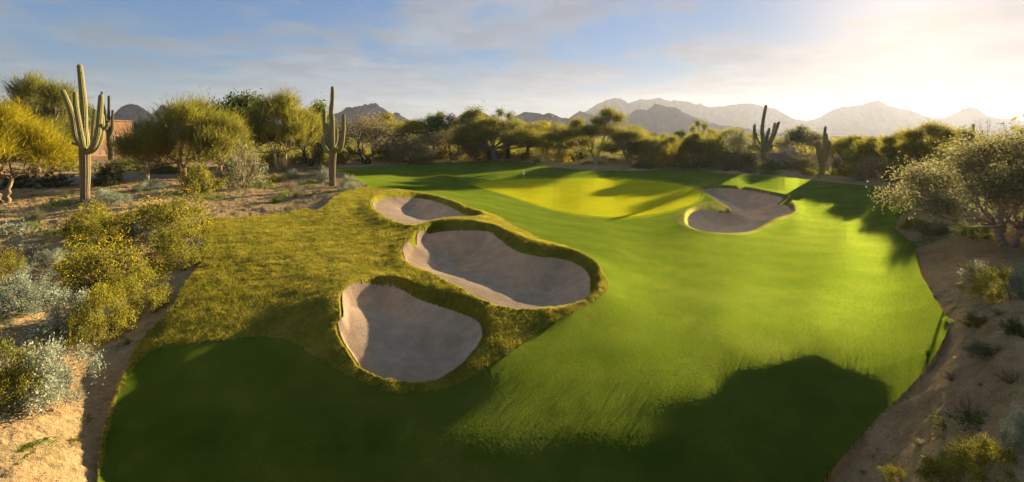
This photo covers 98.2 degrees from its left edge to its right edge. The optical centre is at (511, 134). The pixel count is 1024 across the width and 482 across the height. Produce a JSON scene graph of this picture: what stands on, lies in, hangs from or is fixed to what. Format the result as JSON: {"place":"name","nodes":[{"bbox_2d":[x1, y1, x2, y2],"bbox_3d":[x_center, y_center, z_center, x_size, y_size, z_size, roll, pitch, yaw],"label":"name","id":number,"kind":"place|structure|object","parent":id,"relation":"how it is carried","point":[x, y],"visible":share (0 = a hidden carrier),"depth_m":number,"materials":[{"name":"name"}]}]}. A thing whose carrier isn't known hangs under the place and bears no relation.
{"place":"outdoors","nodes":[
{"label":"outdoors","id":0,"kind":"place"},
{"bbox_2d":[110,104,170,131],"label":"mountain","id":1,"kind":"structure","parent":0,"point":[129,111],"depth_m":1074.37,"materials":[{"name":"grey stone"}]},
{"bbox_2d":[0,160,483,183],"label":"cart path","id":2,"kind":"structure","parent":0,"point":[138,176],"depth_m":73.55,"materials":[{"name":"grey concrete"}]},
{"bbox_2d":[97,186,608,471],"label":"rough grass","id":3,"kind":"structure","parent":0,"point":[451,304],"depth_m":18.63,"materials":[{"name":"green plant"}]},
{"bbox_2d":[338,282,482,382],"bbox_3d":[-4.280,7.008,16.294,6.455,1.638,4.268,0,0,35],"label":"sand bunker","id":4,"kind":"object","parent":3,"relation":"in","point":[389,331],"visible":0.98,"depth_m":16.33},
{"bbox_2d":[373,197,476,224],"bbox_3d":[-8.348,6.488,37.603,6.524,1.271,15.280,0,0,-29],"label":"sand bunker","id":5,"kind":"object","parent":3,"relation":"in","point":[408,210],"visible":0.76,"depth_m":38.68},
{"bbox_2d":[403,230,589,308],"bbox_3d":[-1.439,6.788,23.081,6.794,1.694,12.936,0,0,-40],"label":"sand bunker","id":6,"kind":"object","parent":3,"relation":"in","point":[488,266],"visible":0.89,"depth_m":22.88},
{"bbox_2d":[334,103,414,136],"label":"mountain","id":7,"kind":"structure","parent":0,"point":[353,111],"depth_m":1266.86,"materials":[{"name":"grey stone"}]},
{"bbox_2d":[0,135,1023,481],"bbox_3d":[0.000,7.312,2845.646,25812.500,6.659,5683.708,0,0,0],"label":"desert ground","id":8,"kind":"structure","parent":0,"point":[940,277],"depth_m":14.21,"materials":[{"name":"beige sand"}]},
{"bbox_2d":[0,245,28,285],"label":"shrub","id":9,"kind":"object","parent":8,"relation":"on","point":[12,260],"visible":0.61,"depth_m":20.37,"materials":[{"name":"yellow plant"}]},
{"bbox_2d":[0,219,33,234],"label":"shrub","id":10,"kind":"object","parent":8,"relation":"on","point":[4,230],"visible":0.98,"depth_m":29.70,"materials":[{"name":"beige plant"}]},
{"bbox_2d":[0,162,48,189],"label":"shrub","id":11,"kind":"object","parent":8,"relation":"on","point":[18,183],"visible":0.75,"depth_m":50.77,"materials":[{"name":"green plant"}]},
{"bbox_2d":[0,330,55,418],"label":"shrub","id":12,"kind":"object","parent":8,"relation":"on","point":[10,372],"visible":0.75,"depth_m":11.49,"materials":[{"name":"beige plant"}]},
{"bbox_2d":[0,261,62,318],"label":"shrub","id":13,"kind":"object","parent":8,"relation":"on","point":[10,291],"visible":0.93,"depth_m":17.20,"materials":[{"name":"beige plant"}]},
{"bbox_2d":[0,88,94,202],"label":"tree","id":14,"kind":"object","parent":8,"relation":"on","point":[42,147],"visible":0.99,"depth_m":41.19,"materials":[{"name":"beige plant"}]},
{"bbox_2d":[0,67,94,172],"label":"tree","id":15,"kind":"object","parent":8,"relation":"on","point":[32,88],"visible":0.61,"depth_m":69.45,"materials":[{"name":"green plant"}]},
{"bbox_2d":[14,268,82,312],"bbox_3d":[-19.301,6.495,18.459,2.371,1.883,2.104,0,0,30],"label":"shrub","id":16,"kind":"object","parent":8,"relation":"on","point":[42,282],"visible":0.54,"depth_m":18.26,"materials":[{"name":"beige plant"}]},
{"bbox_2d":[24,246,74,273],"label":"shrub","id":17,"kind":"object","parent":8,"relation":"on","point":[47,260],"visible":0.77,"depth_m":22.91,"materials":[{"name":"beige plant"}]},
{"bbox_2d":[0,331,107,423],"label":"shrub","id":18,"kind":"object","parent":8,"relation":"on","point":[54,377],"visible":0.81,"depth_m":11.87,"materials":[{"name":"beige plant"}]},
{"bbox_2d":[28,170,79,188],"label":"shrub","id":19,"kind":"object","parent":8,"relation":"on","point":[56,183],"visible":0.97,"depth_m":51.12,"materials":[{"name":"green plant"}]},
{"bbox_2d":[11,285,128,348],"bbox_3d":[-16.135,6.622,16.245,2.664,2.390,3.001,0,0,37],"label":"shrub","id":20,"kind":"object","parent":8,"relation":"on","point":[56,324],"visible":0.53,"depth_m":15.81,"materials":[{"name":"beige plant"}]},
{"bbox_2d":[48,246,99,276],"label":"shrub","id":21,"kind":"object","parent":8,"relation":"on","point":[70,259],"visible":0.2,"depth_m":22.02,"materials":[{"name":"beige plant"}]},
{"bbox_2d":[60,64,108,202],"bbox_3d":[-38.407,-0.017,39.813,5.062,12.582,1.854,0,0,28],"label":"saguaro","id":22,"kind":"object","parent":8,"relation":"on","point":[84,142],"visible":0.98,"depth_m":39.57,"materials":[{"name":"green plant"}]},
{"bbox_2d":[53,197,123,240],"bbox_3d":[-27.517,5.550,29.180,3.312,2.932,3.937,0,0,-5],"label":"shrub","id":23,"kind":"object","parent":8,"relation":"on","point":[101,213],"visible":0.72,"depth_m":28.51,"materials":[{"name":"beige plant"}]},
{"bbox_2d":[61,276,140,349],"bbox_3d":[-14.823,6.505,16.018,2.159,2.529,2.091,0,0,44],"label":"shrub","id":24,"kind":"object","parent":8,"relation":"on","point":[105,299],"visible":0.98,"depth_m":15.88,"materials":[{"name":"green plant"}]},
{"bbox_2d":[13,120,188,159],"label":"house","id":25,"kind":"structure","parent":8,"relation":"on","point":[119,127],"depth_m":120.04,"materials":[{"name":"paint"}]},
{"bbox_2d":[41,227,161,303],"bbox_3d":[-18.851,5.964,20.452,3.633,3.485,4.319,0,0,44],"label":"shrub","id":26,"kind":"object","parent":8,"relation":"on","point":[110,261],"visible":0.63,"depth_m":20.10,"materials":[{"name":"green plant"}]},
{"bbox_2d":[69,215,138,254],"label":"shrub","id":27,"kind":"object","parent":8,"relation":"on","point":[99,230],"visible":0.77,"depth_m":25.82,"materials":[{"name":"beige plant"}]},
{"bbox_2d":[77,187,133,207],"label":"shrub","id":28,"kind":"object","parent":8,"relation":"on","point":[115,198],"visible":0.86,"depth_m":39.28,"materials":[{"name":"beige plant"}]},
{"bbox_2d":[101,92,113,160],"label":"saguaro","id":29,"kind":"object","parent":8,"relation":"on","point":[108,130],"visible":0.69,"depth_m":101.88,"materials":[{"name":"green plant"}]},
{"bbox_2d":[91,158,128,186],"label":"shrub","id":30,"kind":"object","parent":8,"relation":"on","point":[103,170],"visible":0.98,"depth_m":53.31,"materials":[{"name":"green plant"}]},
{"bbox_2d":[107,157,146,172],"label":"shrub","id":31,"kind":"object","parent":8,"relation":"on","point":[130,168],"visible":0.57,"depth_m":70.53,"materials":[{"name":"green plant"}]},
{"bbox_2d":[90,255,174,327],"bbox_3d":[-15.296,6.350,18.071,2.691,2.836,2.980,0,0,28],"label":"shrub","id":32,"kind":"object","parent":8,"relation":"on","point":[133,290],"visible":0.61,"depth_m":17.88,"materials":[{"name":"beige plant"}]},
{"bbox_2d":[109,219,155,243],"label":"shrub","id":33,"kind":"object","parent":8,"relation":"on","point":[136,233],"visible":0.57,"depth_m":27.89,"materials":[{"name":"green plant"}]},
{"bbox_2d":[104,133,187,178],"bbox_3d":[-47.770,2.524,58.226,9.462,7.392,9.522,0,0,0],"label":"tree","id":34,"kind":"object","parent":8,"relation":"on","point":[146,172],"visible":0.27,"depth_m":58.48,"materials":[{"name":"green plant"}]},
{"bbox_2d":[128,178,170,192],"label":"shrub","id":35,"kind":"object","parent":8,"relation":"on","point":[156,186],"visible":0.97,"depth_m":49.15,"materials":[{"name":"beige plant"}]},
{"bbox_2d":[102,184,219,245],"bbox_3d":[-22.598,5.299,28.985,5.928,3.854,4.988,0,0,-33],"label":"shrub","id":36,"kind":"object","parent":8,"relation":"on","point":[168,217],"visible":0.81,"depth_m":28.69,"materials":[{"name":"beige plant"}]},
{"bbox_2d":[139,159,189,173],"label":"shrub","id":37,"kind":"object","parent":8,"relation":"on","point":[169,167],"visible":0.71,"depth_m":67.12,"materials":[{"name":"green plant"}]},
{"bbox_2d":[143,218,214,273],"bbox_3d":[-17.385,5.886,23.282,3.243,3.170,2.928,0,0,-32],"label":"shrub","id":38,"kind":"object","parent":8,"relation":"on","point":[165,251],"visible":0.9,"depth_m":22.96,"materials":[{"name":"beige plant"}]},
{"bbox_2d":[99,82,261,175],"bbox_3d":[-43.358,-0.365,58.638,18.869,13.991,17.346,0,0,-14],"label":"tree","id":39,"kind":"object","parent":8,"relation":"on","point":[157,135],"visible":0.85,"depth_m":56.03,"materials":[{"name":"green plant"}]},
{"bbox_2d":[173,154,226,194],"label":"shrub","id":40,"kind":"object","parent":8,"relation":"on","point":[194,176],"visible":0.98,"depth_m":46.57,"materials":[{"name":"green plant"}]},
{"bbox_2d":[174,114,256,178],"bbox_3d":[-38.227,1.759,57.787,8.475,9.680,9.202,0,0,14],"label":"tree","id":41,"kind":"object","parent":8,"relation":"on","point":[232,123],"visible":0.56,"depth_m":56.89,"materials":[{"name":"green plant"}]},
{"bbox_2d":[195,88,282,159],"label":"tree","id":42,"kind":"object","parent":8,"relation":"on","point":[238,101],"visible":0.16,"depth_m":75.90,"materials":[{"name":"green plant"}]},
{"bbox_2d":[216,135,269,190],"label":"shrub","id":43,"kind":"object","parent":8,"relation":"on","point":[240,181],"visible":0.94,"depth_m":51.61,"materials":[{"name":"beige plant"}]},
{"bbox_2d":[257,142,298,165],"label":"shrub","id":44,"kind":"object","parent":8,"relation":"on","point":[268,156],"visible":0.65,"depth_m":86.73,"materials":[{"name":"green plant"}]},
{"bbox_2d":[225,83,343,172],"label":"tree","id":45,"kind":"object","parent":8,"relation":"on","point":[298,125],"visible":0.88,"depth_m":70.10,"materials":[{"name":"green plant"}]},
{"bbox_2d":[270,104,343,165],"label":"tree","id":46,"kind":"object","parent":8,"relation":"on","point":[305,151],"visible":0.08,"depth_m":81.82,"materials":[{"name":"green plant"}]},
{"bbox_2d":[308,92,339,163],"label":"tree","id":47,"kind":"object","parent":8,"relation":"on","point":[321,106],"visible":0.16,"depth_m":87.71,"materials":[{"name":"green plant"}]},
{"bbox_2d":[321,86,345,185],"bbox_3d":[-20.865,0.210,51.636,2.972,11.704,1.964,0,0,0],"label":"saguaro","id":48,"kind":"object","parent":8,"relation":"on","point":[329,140],"visible":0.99,"depth_m":51.55,"materials":[{"name":"green plant"}]},
{"bbox_2d":[336,174,364,191],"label":"shrub","id":49,"kind":"object","parent":8,"relation":"on","point":[344,180],"visible":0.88,"depth_m":47.76,"materials":[{"name":"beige plant"}]},
{"bbox_2d":[323,109,411,163],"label":"tree","id":50,"kind":"object","parent":8,"relation":"on","point":[375,138],"visible":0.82,"depth_m":87.58,"materials":[{"name":"green plant"}]},
{"bbox_2d":[357,103,408,147],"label":"tree","id":51,"kind":"object","parent":8,"relation":"on","point":[385,115],"visible":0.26,"depth_m":104.65,"materials":[{"name":"green plant"}]},
{"bbox_2d":[383,116,436,159],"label":"tree","id":52,"kind":"object","parent":8,"relation":"on","point":[415,126],"visible":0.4,"depth_m":96.79,"materials":[{"name":"green plant"}]},
{"bbox_2d":[377,133,443,164],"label":"tree","id":53,"kind":"object","parent":8,"relation":"on","point":[409,145],"visible":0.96,"depth_m":86.29,"materials":[{"name":"green plant"}]},
{"bbox_2d":[409,112,453,148],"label":"tree","id":54,"kind":"object","parent":8,"relation":"on","point":[432,126],"visible":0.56,"depth_m":99.52,"materials":[{"name":"green plant"}]},
{"bbox_2d":[419,123,490,159],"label":"tree","id":55,"kind":"object","parent":8,"relation":"on","point":[437,143],"visible":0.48,"depth_m":92.59,"materials":[{"name":"green plant"}]},
{"bbox_2d":[453,104,496,142],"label":"tree","id":56,"kind":"object","parent":8,"relation":"on","point":[468,114],"visible":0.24,"depth_m":104.91,"materials":[{"name":"green plant"}]},
{"bbox_2d":[451,141,502,160],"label":"tree","id":57,"kind":"object","parent":8,"relation":"on","point":[478,152],"visible":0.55,"depth_m":91.47,"materials":[{"name":"green plant"}]},
{"bbox_2d":[441,110,555,160],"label":"tree","id":58,"kind":"object","parent":8,"relation":"on","point":[483,131],"visible":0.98,"depth_m":87.37,"materials":[{"name":"green plant"}]},
{"bbox_2d":[0,155,1021,481],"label":"ground weeds","id":59,"kind":"object","parent":8,"relation":"on","point":[412,159],"visible":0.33,"depth_m":31.47,"materials":[{"name":"green plant"}]},
{"bbox_2d":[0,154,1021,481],"bbox_3d":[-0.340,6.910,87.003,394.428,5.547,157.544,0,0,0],"label":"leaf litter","id":60,"kind":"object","parent":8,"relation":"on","point":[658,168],"visible":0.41,"depth_m":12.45,"materials":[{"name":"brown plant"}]},
{"bbox_2d":[6,141,1019,160],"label":"undergrowth","id":61,"kind":"object","parent":8,"relation":"on","point":[542,152],"visible":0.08,"depth_m":103.88,"materials":[{"name":"green plant"}]},
{"bbox_2d":[97,161,948,481],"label":"fairway","id":62,"kind":"structure","parent":8,"relation":"on","point":[419,439],"depth_m":13.59,"materials":[{"name":"green plant"}]},
{"bbox_2d":[475,178,699,216],"bbox_3d":[11.029,6.834,55.429,24.681,1.060,28.375,0,0,-28],"label":"putting green","id":63,"kind":"object","parent":62,"relation":"on","point":[612,197],"visible":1,"depth_m":52.09,"materials":[{"name":"green plant"}]},
{"bbox_2d":[469,176,705,218],"bbox_3d":[11.366,6.793,55.608,26.823,1.142,30.669,0,0,-26],"label":"green fringe","id":64,"kind":"object","parent":62,"relation":"on","point":[700,199],"visible":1,"depth_m":55.42,"materials":[{"name":"green plant"}]},
{"bbox_2d":[675,185,798,234],"bbox_3d":[20.948,6.461,40.896,9.466,1.108,26.077,0,0,30],"label":"bunker rim","id":65,"kind":"object","parent":62,"relation":"on","point":[682,216],"visible":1,"depth_m":40.15,"materials":[{"name":"green plant"}]},
{"bbox_2d":[688,187,791,232],"bbox_3d":[21.158,6.922,40.931,8.053,1.620,23.741,0,0,27],"label":"sand bunker","id":66,"kind":"object","parent":62,"relation":"in","point":[750,210],"visible":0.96,"depth_m":40.73},
{"bbox_2d":[535,118,597,159],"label":"tree","id":67,"kind":"object","parent":8,"relation":"on","point":[571,142],"visible":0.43,"depth_m":93.65,"materials":[{"name":"green plant"}]},
{"bbox_2d":[525,101,657,164],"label":"tree","id":68,"kind":"object","parent":8,"relation":"on","point":[578,131],"visible":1,"depth_m":83.95,"materials":[{"name":"green plant"}]},
{"bbox_2d":[590,122,658,163],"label":"tree","id":69,"kind":"object","parent":8,"relation":"on","point":[608,145],"visible":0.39,"depth_m":90.18,"materials":[{"name":"green plant"}]},
{"bbox_2d":[252,135,1020,154],"bbox_3d":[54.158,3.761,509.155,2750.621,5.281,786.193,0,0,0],"label":"distant scrub","id":70,"kind":"object","parent":8,"relation":"on","point":[779,137],"visible":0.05,"depth_m":222.49,"materials":[{"name":"green plant"}]},
{"bbox_2d":[636,147,664,167],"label":"shrub","id":71,"kind":"object","parent":8,"relation":"on","point":[649,159],"visible":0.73,"depth_m":83.41,"materials":[{"name":"green plant"}]},
{"bbox_2d":[640,131,684,161],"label":"tree","id":72,"kind":"object","parent":8,"relation":"on","point":[657,145],"visible":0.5,"depth_m":85.39,"materials":[{"name":"green plant"}]},
{"bbox_2d":[655,139,690,167],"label":"shrub","id":73,"kind":"object","parent":8,"relation":"on","point":[668,157],"visible":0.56,"depth_m":78.17,"materials":[{"name":"green plant"}]},
{"bbox_2d":[677,130,707,166],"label":"tree","id":74,"kind":"object","parent":8,"relation":"on","point":[689,141],"visible":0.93,"depth_m":73.08,"materials":[{"name":"green plant"}]},
{"bbox_2d":[665,129,759,168],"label":"tree","id":75,"kind":"object","parent":8,"relation":"on","point":[712,147],"visible":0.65,"depth_m":72.50,"materials":[{"name":"green plant"}]},
{"bbox_2d":[714,127,760,170],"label":"tree","id":76,"kind":"object","parent":8,"relation":"on","point":[739,138],"visible":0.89,"depth_m":67.85,"materials":[{"name":"green plant"}]},
{"bbox_2d":[728,146,759,170],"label":"shrub","id":77,"kind":"object","parent":8,"relation":"on","point":[747,161],"visible":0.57,"depth_m":69.90,"materials":[{"name":"green plant"}]},
{"bbox_2d":[753,105,779,163],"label":"saguaro","id":78,"kind":"object","parent":8,"relation":"on","point":[766,142],"visible":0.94,"depth_m":77.39,"materials":[{"name":"green plant"}]},
{"bbox_2d":[756,152,790,170],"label":"shrub","id":79,"kind":"object","parent":8,"relation":"on","point":[771,164],"visible":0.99,"depth_m":67.52,"materials":[{"name":"green plant"}]},
{"bbox_2d":[757,145,805,165],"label":"shrub","id":80,"kind":"object","parent":8,"relation":"on","point":[782,155],"visible":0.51,"depth_m":75.14,"materials":[{"name":"beige plant"}]},
{"bbox_2d":[779,151,818,171],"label":"shrub","id":81,"kind":"object","parent":8,"relation":"on","point":[801,161],"visible":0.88,"depth_m":66.06,"materials":[{"name":"green plant"}]},
{"bbox_2d":[772,119,837,157],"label":"tree","id":82,"kind":"object","parent":8,"relation":"on","point":[802,135],"visible":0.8,"depth_m":79.50,"materials":[{"name":"green plant"}]},
{"bbox_2d":[815,126,831,174],"bbox_3d":[42.955,2.218,61.305,2.590,6.757,1.027,0,0,-3],"label":"saguaro","id":83,"kind":"object","parent":8,"relation":"on","point":[823,153],"visible":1,"depth_m":61.14,"materials":[{"name":"green plant"}]},
{"bbox_2d":[829,133,870,164],"bbox_3d":[47.216,2.507,61.805,7.663,6.019,8.320,0,0,14],"label":"tree","id":84,"kind":"object","parent":8,"relation":"on","point":[839,145],"visible":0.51,"depth_m":61.53,"materials":[{"name":"green plant"}]},
{"bbox_2d":[834,133,914,175],"bbox_3d":[44.280,2.428,54.672,8.141,6.287,7.644,0,0,0],"label":"tree","id":85,"kind":"object","parent":8,"relation":"on","point":[868,147],"visible":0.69,"depth_m":54.52,"materials":[{"name":"green plant"}]},
{"bbox_2d":[850,154,898,182],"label":"shrub","id":86,"kind":"object","parent":8,"relation":"on","point":[867,169],"visible":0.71,"depth_m":51.73,"materials":[{"name":"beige plant"}]},
{"bbox_2d":[878,463,905,481],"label":"shrub","id":87,"kind":"object","parent":8,"relation":"on","point":[898,471],"visible":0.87,"depth_m":9.97,"materials":[{"name":"green plant"}]},
{"bbox_2d":[875,149,915,183],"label":"shrub","id":88,"kind":"object","parent":8,"relation":"on","point":[887,176],"visible":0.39,"depth_m":47.72,"materials":[{"name":"green plant"}]},
{"bbox_2d":[874,126,919,172],"bbox_3d":[42.891,2.086,49.150,6.452,6.750,4.113,0,0,-14],"label":"tree","id":89,"kind":"object","parent":8,"relation":"on","point":[887,147],"visible":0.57,"depth_m":48.74,"materials":[{"name":"green plant"}]},
{"bbox_2d":[891,118,965,183],"bbox_3d":[40.719,1.588,43.593,7.622,7.454,4.858,0,0,-14],"label":"tree","id":90,"kind":"object","parent":8,"relation":"on","point":[912,145],"visible":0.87,"depth_m":43.07,"materials":[{"name":"green plant"}]},
{"bbox_2d":[896,442,964,481],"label":"shrub","id":91,"kind":"object","parent":8,"relation":"on","point":[932,467],"visible":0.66,"depth_m":8.46,"materials":[{"name":"green plant"}]},
{"bbox_2d":[909,218,958,236],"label":"shrub","id":92,"kind":"object","parent":8,"relation":"on","point":[938,229],"visible":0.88,"depth_m":25.09,"materials":[{"name":"green plant"}]},
{"bbox_2d":[866,122,1023,247],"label":"tree","id":93,"kind":"object","parent":8,"relation":"on","point":[1005,196],"visible":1,"depth_m":20.02,"materials":[{"name":"green plant"}]},
{"bbox_2d":[928,123,996,179],"bbox_3d":[50.950,2.092,49.651,5.632,6.922,6.781,0,0,-12],"label":"tree","id":94,"kind":"object","parent":8,"relation":"on","point":[966,132],"visible":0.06,"depth_m":49.33,"materials":[{"name":"green plant"}]},
{"bbox_2d":[942,409,985,430],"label":"weed","id":95,"kind":"object","parent":8,"relation":"on","point":[969,420],"visible":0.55,"depth_m":9.24,"materials":[{"name":"green plant"}]},
{"bbox_2d":[946,389,982,421],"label":"dry shrub","id":96,"kind":"object","parent":8,"relation":"on","point":[965,410],"visible":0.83,"depth_m":9.62,"materials":[{"name":"beige plant"}]},
{"bbox_2d":[948,221,993,239],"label":"shrub","id":97,"kind":"object","parent":8,"relation":"on","point":[971,231],"visible":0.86,"depth_m":21.84,"materials":[{"name":"green plant"}]},
{"bbox_2d":[958,309,987,328],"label":"shrub","id":98,"kind":"object","parent":8,"relation":"on","point":[972,318],"visible":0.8,"depth_m":13.01,"materials":[{"name":"green plant"}]},
{"bbox_2d":[956,255,990,282],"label":"shrub","id":99,"kind":"object","parent":8,"relation":"on","point":[972,270],"visible":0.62,"depth_m":16.43,"materials":[{"name":"beige plant"}]},
{"bbox_2d":[938,431,1021,481],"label":"shrub","id":100,"kind":"object","parent":8,"relation":"on","point":[964,458],"visible":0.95,"depth_m":7.86,"materials":[{"name":"green plant"}]},
{"bbox_2d":[961,337,1003,361],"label":"shrub","id":101,"kind":"object","parent":8,"relation":"on","point":[978,349],"visible":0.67,"depth_m":11.01,"materials":[{"name":"green plant"}]},
{"bbox_2d":[956,263,1023,304],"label":"shrub","id":102,"kind":"object","parent":8,"relation":"on","point":[984,280],"visible":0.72,"depth_m":14.06,"materials":[{"name":"green plant"}]},
{"bbox_2d":[996,396,1023,453],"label":"shrub","id":103,"kind":"object","parent":8,"relation":"on","point":[1018,424],"visible":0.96,"depth_m":7.92,"materials":[{"name":"green plant"}]},
{"bbox_2d":[997,313,1023,337],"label":"shrub","id":104,"kind":"object","parent":8,"relation":"on","point":[1008,328],"visible":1,"depth_m":11.10,"materials":[{"name":"green plant"}]},
{"bbox_2d":[1005,260,1023,299],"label":"shrub","id":105,"kind":"object","parent":8,"relation":"on","point":[1013,279],"visible":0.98,"depth_m":13.46,"materials":[{"name":"plant"}]},
{"bbox_2d":[0,0,1023,125],"label":"sky","id":106,"kind":"structure","parent":0,"point":[806,60],"materials":[{"name":"blue"}]},
{"bbox_2d":[511,112,598,135],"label":"mountain","id":107,"kind":"structure","parent":0,"point":[535,117],"depth_m":1119.63,"materials":[{"name":"grey stone"}]},
{"bbox_2d":[569,104,788,135],"bbox_3d":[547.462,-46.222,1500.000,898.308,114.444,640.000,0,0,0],"label":"mountain","id":108,"kind":"structure","parent":0,"point":[659,119],"depth_m":1415.61,"materials":[{"name":"grey stone"}]},
{"bbox_2d":[585,98,1023,135],"bbox_3d":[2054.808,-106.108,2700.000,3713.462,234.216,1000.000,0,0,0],"label":"mountain","id":109,"kind":"structure","parent":0,"point":[873,118],"depth_m":2588.65,"materials":[{"name":"grey stone"}]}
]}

